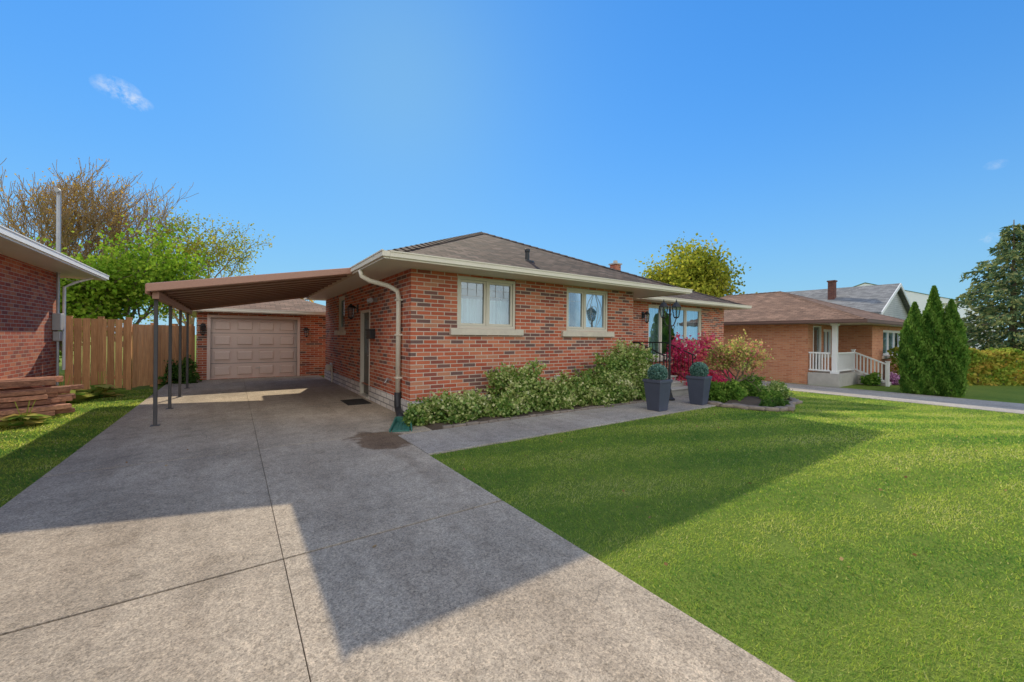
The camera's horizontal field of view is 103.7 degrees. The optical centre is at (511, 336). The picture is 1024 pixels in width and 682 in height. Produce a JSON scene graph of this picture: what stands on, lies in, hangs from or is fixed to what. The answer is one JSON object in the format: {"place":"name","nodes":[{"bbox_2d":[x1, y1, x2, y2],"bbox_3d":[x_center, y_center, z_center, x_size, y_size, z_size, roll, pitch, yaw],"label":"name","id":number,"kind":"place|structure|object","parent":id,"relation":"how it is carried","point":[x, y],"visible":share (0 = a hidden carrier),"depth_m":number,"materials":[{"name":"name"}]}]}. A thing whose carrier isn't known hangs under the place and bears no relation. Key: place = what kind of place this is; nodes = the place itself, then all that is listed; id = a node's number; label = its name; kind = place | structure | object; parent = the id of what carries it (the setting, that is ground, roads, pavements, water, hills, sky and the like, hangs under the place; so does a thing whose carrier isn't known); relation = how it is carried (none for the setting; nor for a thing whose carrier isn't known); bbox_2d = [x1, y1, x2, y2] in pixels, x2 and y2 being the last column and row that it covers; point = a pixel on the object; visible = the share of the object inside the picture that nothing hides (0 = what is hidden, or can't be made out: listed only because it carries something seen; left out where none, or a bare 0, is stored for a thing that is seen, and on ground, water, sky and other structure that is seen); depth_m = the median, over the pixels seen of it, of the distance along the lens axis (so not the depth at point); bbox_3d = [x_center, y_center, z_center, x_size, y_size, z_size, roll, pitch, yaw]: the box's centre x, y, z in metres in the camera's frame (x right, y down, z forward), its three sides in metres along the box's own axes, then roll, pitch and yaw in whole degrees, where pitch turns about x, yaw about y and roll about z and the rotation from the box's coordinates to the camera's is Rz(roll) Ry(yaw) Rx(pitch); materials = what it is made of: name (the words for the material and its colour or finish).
{"place":"outdoors","nodes":[
{"label":"outdoors","id":0,"kind":"place"},
{"bbox_2d":[176,299,325,379],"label":"garage","id":1,"kind":"structure","parent":0,"point":[277,338],"depth_m":13.82,"materials":[{"name":"red brick"}]},
{"bbox_2d":[207,314,299,379],"bbox_3d":[-8.739,0.364,13.723,2.660,2.120,0.150,0,0,-35],"label":"garage door","id":2,"kind":"structure","parent":1,"relation":"in","point":[241,346],"depth_m":13.69,"materials":[{"name":"grey metal"}]},
{"bbox_2d":[249,406,309,679],"bbox_3d":[-0.810,1.540,2.003,4.170,0.106,28.200,0,0,-35],"label":"driveway base","id":3,"kind":"object","parent":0,"point":[286,574],"visible":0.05,"depth_m":2.39,"materials":[{"name":"grey concrete"}]},
{"bbox_2d":[0,375,794,681],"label":"driveway","id":4,"kind":"structure","parent":0,"point":[144,564],"depth_m":2.51,"materials":[{"name":"concrete"}]},
{"bbox_2d":[145,268,352,426],"bbox_3d":[-6.107,0.021,9.601,3.130,2.812,6.420,0,0,-35],"label":"carport","id":5,"kind":"object","parent":4,"relation":"on","point":[188,297],"visible":0.95,"depth_m":7.88,"materials":[{"name":"brown metal"}]},
{"bbox_2d":[340,398,370,404],"bbox_3d":[-3.439,1.433,8.848,0.480,0.019,0.750,0,0,-35],"label":"doormat","id":6,"kind":"object","parent":4,"relation":"on","point":[355,401],"visible":1,"depth_m":8.80,"materials":[{"name":"rubber"}]},
{"bbox_2d":[389,416,411,431],"bbox_3d":[-1.775,1.408,6.492,0.340,0.100,0.700,1,0,-12],"label":"splash block","id":7,"kind":"object","parent":4,"relation":"on","point":[397,425],"depth_m":6.42,"materials":[{"name":"green plastic"}]},
{"bbox_2d":[0,335,1023,681],"bbox_3d":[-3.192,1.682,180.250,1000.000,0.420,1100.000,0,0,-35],"label":"ground","id":8,"kind":"structure","parent":0,"point":[1004,393],"depth_m":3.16,"materials":[{"name":"green plant"}]},
{"bbox_2d":[0,410,54,420],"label":"timber","id":9,"kind":"object","parent":8,"relation":"on","point":[50,413],"visible":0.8,"depth_m":7.06,"materials":[{"name":"brown wood"}]},
{"bbox_2d":[0,403,71,415],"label":"timber","id":10,"kind":"object","parent":9,"relation":"on","point":[37,409],"visible":0.87,"depth_m":6.98,"materials":[{"name":"brown wood"}]},
{"bbox_2d":[0,400,60,427],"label":"hosta","id":11,"kind":"object","parent":8,"relation":"on","point":[26,418],"visible":0.91,"depth_m":6.38,"materials":[{"name":"green plant"}]},
{"bbox_2d":[0,188,109,387],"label":"brick house","id":12,"kind":"structure","parent":8,"relation":"on","point":[32,317],"depth_m":8.35,"materials":[{"name":"brown"}]},
{"bbox_2d":[55,408,74,413],"bbox_3d":[-8.446,1.366,7.082,0.104,0.080,1.021,0,0,33],"label":"timber","id":13,"kind":"object","parent":8,"relation":"on","point":[69,410],"visible":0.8,"depth_m":7.38,"materials":[{"name":"brown wood"}]},
{"bbox_2d":[0,405,46,409],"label":"timber","id":14,"kind":"object","parent":13,"relation":"on","point":[23,407],"visible":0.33,"depth_m":6.98,"materials":[{"name":"brown wood"}]},
{"bbox_2d":[0,399,51,408],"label":"timber","id":15,"kind":"object","parent":14,"relation":"on","point":[24,403],"visible":1,"depth_m":6.99,"materials":[{"name":"brown wood"}]},
{"bbox_2d":[0,394,47,402],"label":"timber","id":16,"kind":"object","parent":15,"relation":"on","point":[22,398],"visible":1,"depth_m":6.96,"materials":[{"name":"brown wood"}]},
{"bbox_2d":[0,389,45,396],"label":"timber","id":17,"kind":"object","parent":16,"relation":"on","point":[22,393],"visible":1,"depth_m":6.95,"materials":[{"name":"brown wood"}]},
{"bbox_2d":[58,375,97,402],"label":"hosta","id":18,"kind":"object","parent":8,"relation":"on","point":[80,395],"visible":0.33,"depth_m":8.60,"materials":[{"name":"green plant"}]},
{"bbox_2d":[58,252,138,374],"bbox_3d":[-15.853,-0.863,14.006,4.307,4.488,4.487,0,0,-35],"label":"tree","id":19,"kind":"object","parent":8,"relation":"on","point":[84,306],"visible":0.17,"depth_m":13.72,"materials":[{"name":"green plant"}]},
{"bbox_2d":[65,316,131,390],"bbox_3d":[-10.581,0.450,10.326,1.210,1.915,0.150,0,0,-37],"label":"wooden fence","id":20,"kind":"object","parent":8,"relation":"on","point":[108,336],"visible":0.81,"depth_m":10.27,"materials":[{"name":"brown wood"}]},
{"bbox_2d":[0,157,197,264],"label":"tree","id":21,"kind":"object","parent":8,"relation":"on","point":[90,218],"visible":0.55,"depth_m":18.43,"materials":[{"name":"brown plant"}]},
{"bbox_2d":[79,371,129,398],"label":"hosta","id":22,"kind":"object","parent":8,"relation":"on","point":[102,390],"visible":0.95,"depth_m":9.34,"materials":[{"name":"green plant"}]},
{"bbox_2d":[30,211,221,346],"bbox_3d":[-14.944,-1.773,15.383,6.167,6.348,5.193,0,0,-35],"label":"tree","id":23,"kind":"object","parent":8,"relation":"on","point":[144,269],"visible":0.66,"depth_m":14.99,"materials":[{"name":"green plant"}]},
{"bbox_2d":[131,323,194,387],"bbox_3d":[-10.120,0.514,11.721,0.150,1.795,2.116,1,0,0],"label":"wooden fence","id":24,"kind":"object","parent":8,"relation":"on","point":[142,352],"visible":0.62,"depth_m":11.26,"materials":[{"name":"brown wood"}]},
{"bbox_2d":[158,355,201,384],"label":"shrub","id":25,"kind":"object","parent":8,"relation":"on","point":[193,378],"visible":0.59,"depth_m":11.91,"materials":[{"name":"green plant"}]},
{"bbox_2d":[121,196,274,325],"bbox_3d":[-18.674,-3.117,23.423,8.587,8.998,7.336,0,0,-35],"label":"tree","id":26,"kind":"object","parent":8,"relation":"on","point":[216,248],"visible":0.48,"depth_m":23.22,"materials":[{"name":"green plant"}]},
{"bbox_2d":[304,232,751,416],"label":"brick house","id":27,"kind":"structure","parent":8,"relation":"on","point":[406,325],"depth_m":8.73,"materials":[{"name":"brick"}]},
{"bbox_2d":[334,295,345,334],"bbox_3d":[-4.989,-0.616,11.807,0.190,1.135,1.220,0,0,-35],"label":"window","id":28,"kind":"structure","parent":27,"relation":"in","point":[342,331],"depth_m":12.00,"materials":[{"name":"beige glass"}]},
{"bbox_2d":[358,309,369,398],"bbox_3d":[-3.483,0.410,9.645,0.180,2.080,0.820,0,0,-35],"label":"side door","id":29,"kind":"structure","parent":27,"relation":"in","point":[365,314],"depth_m":9.90,"materials":[{"name":"beige glass"}]},
{"bbox_2d":[450,276,523,335],"bbox_3d":[-0.673,-0.606,8.349,1.690,1.160,0.820,0,0,-35],"label":"window","id":30,"kind":"structure","parent":27,"relation":"in","point":[481,310],"depth_m":8.20,"materials":[{"name":"clear glass"}]},
{"bbox_2d":[561,287,613,336],"bbox_3d":[1.641,-0.576,9.951,1.720,1.160,0.820,0,0,-35],"label":"window","id":31,"kind":"structure","parent":27,"relation":"in","point":[586,309],"depth_m":9.82,"materials":[{"name":"clear glass"}]},
{"bbox_2d":[648,304,700,361],"bbox_3d":[5.898,-0.106,14.452,3.570,1.925,0.190,0,0,-35],"label":"window","id":32,"kind":"structure","parent":27,"relation":"in","point":[688,323],"depth_m":14.29,"materials":[{"name":"clear glass"}]},
{"bbox_2d":[398,395,715,454],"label":"front walk","id":33,"kind":"structure","parent":8,"relation":"on","point":[435,442],"depth_m":6.57,"materials":[{"name":"concrete"}]},
{"bbox_2d":[643,364,672,411],"bbox_3d":[2.970,1.025,8.205,0.420,0.954,0.420,0,0,-35],"label":"planter","id":34,"kind":"object","parent":33,"relation":"on","point":[657,386],"visible":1,"depth_m":8.08,"materials":[{"name":"plastic"}]},
{"bbox_2d":[659,299,680,400],"bbox_3d":[3.746,0.308,9.553,0.548,2.390,0.251,1,0,-5],"label":"lamp post","id":35,"kind":"object","parent":33,"relation":"on","point":[663,304],"visible":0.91,"depth_m":9.53,"materials":[{"name":"black metal"}]},
{"bbox_2d":[686,361,711,404],"bbox_3d":[4.187,1.036,9.012,0.420,0.954,0.420,0,0,-43],"label":"planter","id":36,"kind":"object","parent":33,"relation":"on","point":[698,381],"visible":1,"depth_m":8.89,"materials":[{"name":"plastic"}]},
{"bbox_2d":[635,231,757,297],"bbox_3d":[14.939,-3.615,35.049,11.253,11.408,11.747,0,0,-35],"label":"tree","id":37,"kind":"object","parent":8,"relation":"on","point":[703,273],"visible":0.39,"depth_m":31.65,"materials":[{"name":"green plant"}]},
{"bbox_2d":[708,401,721,406],"bbox_3d":[4.526,1.506,9.004,0.240,0.113,0.384,1,-1,-24],"label":"edging stone","id":38,"kind":"object","parent":8,"relation":"on","point":[716,403],"visible":0.61,"depth_m":8.89,"materials":[{"name":"grey stone"}]},
{"bbox_2d":[719,403,734,407],"bbox_3d":[4.705,1.509,8.790,0.346,0.092,0.170,0,-2,23],"label":"edging stone","id":39,"kind":"object","parent":8,"relation":"on","point":[727,405],"visible":0.96,"depth_m":8.73,"materials":[{"name":"grey stone"}]},
{"bbox_2d":[732,403,747,409],"bbox_3d":[4.923,1.513,8.685,0.359,0.110,0.205,6,9,42],"label":"edging stone","id":40,"kind":"object","parent":8,"relation":"on","point":[740,406],"visible":0.83,"depth_m":8.62,"materials":[{"name":"grey stone"}]},
{"bbox_2d":[747,405,764,410],"bbox_3d":[5.155,1.518,8.523,0.359,0.104,0.220,0,-5,34],"label":"edging stone","id":41,"kind":"object","parent":8,"relation":"on","point":[754,408],"visible":0.91,"depth_m":8.44,"materials":[{"name":"grey stone"}]},
{"bbox_2d":[725,396,789,405],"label":"flower bed soil","id":42,"kind":"structure","parent":8,"relation":"on","point":[752,400],"depth_m":9.29,"materials":[{"name":"brown soil"}]},
{"bbox_2d":[664,331,737,385],"bbox_3d":[5.795,0.772,12.167,3.508,1.861,1.679,0,0,-35],"label":"red shrub","id":43,"kind":"object","parent":42,"relation":"on","point":[681,356],"visible":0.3,"depth_m":11.61,"materials":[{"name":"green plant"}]},
{"bbox_2d":[708,379,748,401],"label":"shrub","id":44,"kind":"object","parent":42,"relation":"on","point":[724,391],"visible":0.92,"depth_m":9.49,"materials":[{"name":"green plant"}]},
{"bbox_2d":[703,329,774,389],"bbox_3d":[5.845,0.683,10.325,1.746,1.744,1.704,0,0,-35],"label":"shrub","id":45,"kind":"object","parent":42,"relation":"on","point":[731,358],"visible":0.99,"depth_m":10.10,"materials":[{"name":"green plant"}]},
{"bbox_2d":[724,378,762,396],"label":"shrub","id":46,"kind":"object","parent":42,"relation":"on","point":[751,388],"visible":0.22,"depth_m":10.83,"materials":[{"name":"green plant"}]},
{"bbox_2d":[739,373,765,386],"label":"shrub","id":47,"kind":"object","parent":42,"relation":"on","point":[757,380],"visible":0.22,"depth_m":12.65,"materials":[{"name":"green plant"}]},
{"bbox_2d":[758,388,783,399],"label":"ground plant","id":48,"kind":"object","parent":42,"relation":"on","point":[765,394],"visible":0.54,"depth_m":10.04,"materials":[{"name":"green plant"}]},
{"bbox_2d":[759,396,790,406],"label":"ground plant","id":49,"kind":"object","parent":42,"relation":"on","point":[773,402],"visible":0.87,"depth_m":8.80,"materials":[{"name":"green plant"}]},
{"bbox_2d":[756,377,794,398],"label":"shrub","id":50,"kind":"object","parent":42,"relation":"on","point":[776,386],"visible":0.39,"depth_m":11.40,"materials":[{"name":"green plant"}]},
{"bbox_2d":[761,406,778,411],"bbox_3d":[5.428,1.528,8.482,0.355,0.096,0.201,4,-3,-2],"label":"edging stone","id":51,"kind":"object","parent":8,"relation":"on","point":[773,409],"visible":0.75,"depth_m":8.40,"materials":[{"name":"grey stone"}]},
{"bbox_2d":[774,406,787,411],"bbox_3d":[5.734,1.544,8.569,0.293,0.100,0.171,2,4,-16],"label":"edging stone","id":52,"kind":"object","parent":8,"relation":"on","point":[782,408],"visible":0.72,"depth_m":8.51,"materials":[{"name":"grey stone"}]},
{"bbox_2d":[784,405,794,411],"bbox_3d":[5.988,1.558,8.689,0.191,0.143,0.351,5,-3,32],"label":"edging stone","id":53,"kind":"object","parent":8,"relation":"on","point":[791,408],"visible":0.72,"depth_m":8.55,"materials":[{"name":"grey stone"}]},
{"bbox_2d":[720,291,904,386],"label":"brick house","id":54,"kind":"structure","parent":8,"relation":"on","point":[810,341],"depth_m":17.88,"materials":[{"name":"orange brick"}]},
{"bbox_2d":[813,326,820,368],"bbox_3d":[13.316,0.516,17.652,0.900,1.960,0.140,0,0,-35],"label":"front door","id":55,"kind":"structure","parent":54,"relation":"in","point":[816,329],"depth_m":17.79,"materials":[{"name":"white paint"}]},
{"bbox_2d":[823,329,831,357],"bbox_3d":[14.365,0.313,18.335,1.320,1.275,0.190,0,0,-35],"label":"window","id":56,"kind":"structure","parent":54,"relation":"in","point":[827,332],"depth_m":18.38,"materials":[{"name":"white paint"}]},
{"bbox_2d":[882,330,899,358],"bbox_3d":[18.351,0.373,19.429,3.420,1.325,0.190,0,0,-35],"label":"window","id":57,"kind":"structure","parent":54,"relation":"in","point":[890,338],"depth_m":19.27,"materials":[{"name":"white paint"}]},
{"bbox_2d":[859,372,881,384],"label":"shrub","id":58,"kind":"object","parent":8,"relation":"on","point":[871,379],"visible":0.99,"depth_m":16.74,"materials":[{"name":"green plant"}]},
{"bbox_2d":[890,372,900,384],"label":"flower plant","id":59,"kind":"object","parent":8,"relation":"on","point":[894,378],"visible":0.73,"depth_m":17.11,"materials":[{"name":"plant"}]},
{"bbox_2d":[895,301,931,394],"bbox_3d":[14.348,0.406,14.325,0.978,3.335,0.976,1,0,7],"label":"cedar tree","id":60,"kind":"object","parent":8,"relation":"on","point":[912,379],"visible":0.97,"depth_m":14.16,"materials":[{"name":"green plant"}]},
{"bbox_2d":[918,285,949,395],"bbox_3d":[14.795,0.132,14.076,1.005,3.892,0.925,0,0,13],"label":"cedar tree","id":61,"kind":"object","parent":8,"relation":"on","point":[933,313],"visible":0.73,"depth_m":13.89,"materials":[{"name":"green plant"}]},
{"bbox_2d":[934,298,971,396],"bbox_3d":[15.033,0.388,13.770,0.904,3.396,0.923,0,0,1],"label":"cedar tree","id":62,"kind":"object","parent":8,"relation":"on","point":[956,363],"visible":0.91,"depth_m":13.55,"materials":[{"name":"green plant"}]},
{"bbox_2d":[887,347,1023,385],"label":"hedge","id":63,"kind":"object","parent":8,"relation":"on","point":[989,367],"visible":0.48,"depth_m":17.25,"materials":[{"name":"green plant"}]},
{"bbox_2d":[942,220,1023,373],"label":"spruce tree","id":64,"kind":"object","parent":8,"relation":"on","point":[1010,311],"visible":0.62,"depth_m":25.21,"materials":[{"name":"green plant"}]},
{"bbox_2d":[0,0,1023,339],"label":"sky","id":65,"kind":"structure","parent":0,"point":[851,143],"materials":[{"name":"blue"}]},
{"bbox_2d":[425,398,645,429],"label":"garden soil","id":66,"kind":"structure","parent":0,"point":[435,426],"depth_m":7.18,"materials":[{"name":"brown soil"}]},
{"bbox_2d":[402,387,490,425],"bbox_3d":[-1.123,1.192,6.954,1.648,0.632,0.959,0,0,-35],"label":"shrub","id":67,"kind":"object","parent":66,"relation":"on","point":[447,409],"visible":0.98,"depth_m":6.73,"materials":[{"name":"green plant"}]},
{"bbox_2d":[456,392,521,419],"bbox_3d":[-0.450,1.258,7.380,1.408,0.510,0.890,0,0,-24],"label":"shrub","id":68,"kind":"object","parent":66,"relation":"on","point":[501,405],"visible":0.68,"depth_m":7.25,"materials":[{"name":"green plant"}]},
{"bbox_2d":[483,357,547,415],"bbox_3d":[0.109,0.962,7.927,1.099,1.112,1.229,0,0,30],"label":"shrub","id":69,"kind":"object","parent":66,"relation":"on","point":[525,387],"visible":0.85,"depth_m":7.77,"materials":[{"name":"green plant"}]},
{"bbox_2d":[442,400,645,428],"bbox_3d":[1.338,1.494,8.112,5.957,0.094,0.070,0,0,-35],"label":"bed edging","id":70,"kind":"object","parent":66,"relation":"on","point":[501,419],"visible":0.42,"depth_m":7.38,"materials":[{"name":"concrete"}]},
{"bbox_2d":[530,377,581,410],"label":"shrub","id":71,"kind":"object","parent":66,"relation":"on","point":[562,396],"visible":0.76,"depth_m":8.08,"materials":[{"name":"green plant"}]},
{"bbox_2d":[552,370,614,406],"bbox_3d":[1.570,1.131,8.700,1.446,0.801,1.006,0,0,-19],"label":"shrub","id":72,"kind":"object","parent":66,"relation":"on","point":[587,391],"visible":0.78,"depth_m":8.56,"materials":[{"name":"green plant"}]},
{"bbox_2d":[573,350,638,404],"bbox_3d":[2.227,0.915,9.123,1.668,1.239,1.001,0,0,-35],"label":"shrub","id":73,"kind":"object","parent":66,"relation":"on","point":[612,379],"visible":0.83,"depth_m":8.93,"materials":[{"name":"green plant"}]},
{"bbox_2d":[608,338,658,399],"bbox_3d":[2.907,0.789,9.649,1.641,1.505,0.962,0,0,-35],"label":"shrub","id":74,"kind":"object","parent":66,"relation":"on","point":[640,364],"visible":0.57,"depth_m":9.53,"materials":[{"name":"green plant"}]},
{"bbox_2d":[126,412,1006,584],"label":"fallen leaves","id":75,"kind":"object","parent":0,"point":[840,558],"visible":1,"depth_m":3.95,"materials":[{"name":"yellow plant"}]},
{"bbox_2d":[786,280,910,319],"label":"house","id":76,"kind":"structure","parent":0,"point":[891,300],"depth_m":28.43,"materials":[{"name":"grey"}]},
{"bbox_2d":[733,378,1023,413],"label":"neighbour driveway","id":77,"kind":"structure","parent":0,"point":[1005,407],"depth_m":13.09,"materials":[{"name":"concrete"}]},
{"bbox_2d":[853,282,998,348],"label":"white building","id":78,"kind":"structure","parent":0,"point":[920,299],"depth_m":43.00,"materials":[{"name":"paint"}]},
{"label":"timber","id":79,"kind":"object","parent":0,"visible":0},
{"bbox_2d":[1,402,65,408],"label":"timber","id":80,"kind":"object","parent":79,"relation":"on","point":[39,405],"visible":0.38,"depth_m":7.26,"materials":[{"name":"brown wood"}]},
{"bbox_2d":[5,397,60,402],"bbox_3d":[-8.633,1.171,7.078,0.096,0.084,0.913,0,0,33],"label":"timber","id":81,"kind":"object","parent":80,"relation":"on","point":[56,400],"visible":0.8,"depth_m":7.38,"materials":[{"name":"brown wood"}]},
{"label":"timber","id":82,"kind":"object","parent":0,"visible":0},
{"bbox_2d":[58,394,75,398],"bbox_3d":[-8.832,1.170,7.405,0.126,0.084,1.087,1,0,30],"label":"timber","id":83,"kind":"object","parent":82,"relation":"on","point":[73,396],"visible":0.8,"depth_m":7.82,"materials":[{"name":"brown wood"}]},
{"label":"timber","id":84,"kind":"object","parent":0,"visible":0},
{"bbox_2d":[48,395,71,401],"bbox_3d":[-8.675,1.168,7.256,0.141,0.092,0.996,1,0,35],"label":"timber","id":85,"kind":"object","parent":84,"relation":"on","point":[67,398],"visible":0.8,"depth_m":7.55,"materials":[{"name":"brown wood"}]},
{"bbox_2d":[0,392,57,397],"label":"timber","id":86,"kind":"object","parent":85,"relation":"on","point":[53,394],"visible":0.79,"depth_m":7.38,"materials":[{"name":"brown wood"}]},
{"bbox_2d":[0,386,70,392],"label":"timber","id":87,"kind":"object","parent":86,"relation":"on","point":[57,389],"visible":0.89,"depth_m":7.35,"materials":[{"name":"brown wood"}]},
{"bbox_2d":[0,379,55,387],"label":"timber","id":88,"kind":"object","parent":87,"relation":"on","point":[21,383],"visible":1,"depth_m":7.11,"materials":[{"name":"brown wood"}]},
{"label":"timber","id":89,"kind":"object","parent":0,"visible":0},
{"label":"timber","id":90,"kind":"object","parent":89,"relation":"on","visible":0},
{"bbox_2d":[0,376,62,381],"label":"timber","id":91,"kind":"object","parent":90,"relation":"on","point":[59,378],"visible":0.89,"depth_m":7.70,"materials":[{"name":"brown wood"}]},
{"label":"timber","id":92,"kind":"object","parent":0,"visible":0},
{"bbox_2d":[0,387,31,389],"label":"timber","id":93,"kind":"object","parent":92,"relation":"on","point":[14,388],"visible":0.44,"depth_m":7.24,"materials":[{"name":"brown wood"}]},
{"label":"timber","id":94,"kind":"object","parent":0,"visible":0},
{"bbox_2d":[0,384,83,390],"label":"timber","id":95,"kind":"object","parent":94,"relation":"on","point":[80,386],"visible":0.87,"depth_m":7.74,"materials":[{"name":"brown wood"}]},
{"bbox_2d":[0,378,38,381],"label":"timber","id":96,"kind":"object","parent":95,"relation":"on","point":[19,379],"visible":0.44,"depth_m":7.14,"materials":[{"name":"brown wood"}]}
]}

